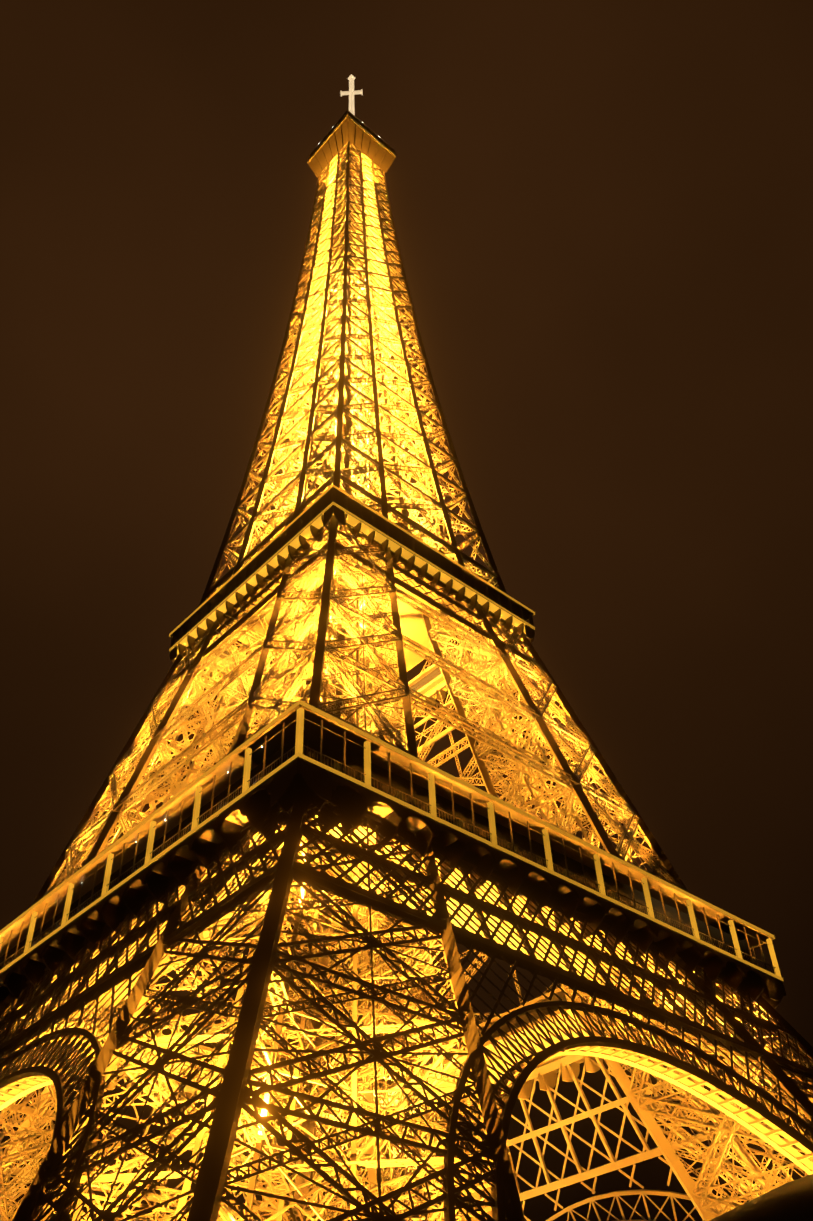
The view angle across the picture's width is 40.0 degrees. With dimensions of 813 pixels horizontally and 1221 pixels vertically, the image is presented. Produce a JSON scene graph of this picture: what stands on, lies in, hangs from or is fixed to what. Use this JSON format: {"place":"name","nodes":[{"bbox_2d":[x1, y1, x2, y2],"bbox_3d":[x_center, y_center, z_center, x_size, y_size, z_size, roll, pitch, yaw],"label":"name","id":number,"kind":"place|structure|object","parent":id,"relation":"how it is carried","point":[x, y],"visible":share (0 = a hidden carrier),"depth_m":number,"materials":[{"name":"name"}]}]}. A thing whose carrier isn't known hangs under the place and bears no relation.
{"place":"outdoors","nodes":[
{"label":"outdoors","id":0,"kind":"place"},
{"bbox_2d":[0,141,812,1220],"bbox_3d":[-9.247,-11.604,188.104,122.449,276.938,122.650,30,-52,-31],"label":"tower","id":1,"kind":"structure","parent":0,"point":[352,221],"depth_m":141.58,"materials":[{"name":"yellow metal"}]},
{"bbox_2d":[307,110,395,177],"bbox_3d":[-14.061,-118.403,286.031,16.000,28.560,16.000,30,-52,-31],"label":"tower top","id":2,"kind":"structure","parent":1,"relation":"attached to","point":[362,137],"depth_m":276.17,"materials":[{"name":"brown metal"}]},
{"bbox_2d":[340,74,362,115],"bbox_3d":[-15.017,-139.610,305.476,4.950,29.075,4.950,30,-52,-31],"label":"cross","id":3,"kind":"object","parent":2,"relation":"on","point":[351,79],"visible":0.75,"depth_m":308.16,"materials":[{"name":"white metal"}]},
{"bbox_2d":[0,487,783,1158],"bbox_3d":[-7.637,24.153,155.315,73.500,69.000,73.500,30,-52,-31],"label":"eiffel tower galleries","id":4,"kind":"object","parent":1,"relation":"attached to","point":[264,745],"visible":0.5,"depth_m":124.00,"materials":[{"name":"brown metal"}]},
{"bbox_2d":[170,504,534,731],"bbox_3d":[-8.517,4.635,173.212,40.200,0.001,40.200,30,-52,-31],"label":"eiffel tower gallery soffit","id":5,"kind":"structure","parent":4,"relation":"attached to","point":[380,539],"depth_m":162.46,"materials":[{"name":"yellow metal"}]},
{"bbox_2d":[0,629,751,968],"bbox_3d":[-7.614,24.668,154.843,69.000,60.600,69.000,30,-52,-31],"label":"eiffel tower gallery glass","id":6,"kind":"object","parent":4,"relation":"attached to","point":[398,783],"visible":0.17,"depth_m":114.88,"materials":[{"name":"black glass"}]},
{"bbox_2d":[0,708,780,976],"bbox_3d":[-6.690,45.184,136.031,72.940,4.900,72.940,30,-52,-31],"label":"railing posts","id":7,"kind":"object","parent":4,"relation":"attached to","point":[299,749],"visible":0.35,"depth_m":113.27,"materials":[{"name":"brown metal"}]},
{"bbox_2d":[0,485,782,980],"bbox_3d":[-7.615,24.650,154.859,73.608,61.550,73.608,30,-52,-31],"label":"eiffel tower gallery fascia","id":8,"kind":"structure","parent":4,"relation":"attached to","point":[322,765],"depth_m":115.84,"materials":[{"name":"brown metal"}]},
{"bbox_2d":[0,505,785,1008],"bbox_3d":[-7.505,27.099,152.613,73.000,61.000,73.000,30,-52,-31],"label":"eiffel tower gallery brackets","id":9,"kind":"object","parent":4,"relation":"attached to","point":[318,781],"visible":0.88,"depth_m":112.87,"materials":[{"name":"brown metal"}]},
{"bbox_2d":[0,522,812,1220],"bbox_3d":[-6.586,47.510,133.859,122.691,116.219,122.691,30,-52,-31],"label":"metal lattice","id":10,"kind":"object","parent":1,"relation":"attached to","point":[306,872],"visible":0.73,"depth_m":88.34,"materials":[{"name":"yellow metal"}]},
{"bbox_2d":[0,0,812,1220],"label":"sky","id":11,"kind":"structure","parent":0,"point":[602,210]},
{"bbox_2d":[709,1174,812,1220],"bbox_3d":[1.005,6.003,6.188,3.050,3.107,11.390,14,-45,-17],"label":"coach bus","id":12,"kind":"object","parent":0,"point":[791,1201],"visible":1,"depth_m":4.01,"materials":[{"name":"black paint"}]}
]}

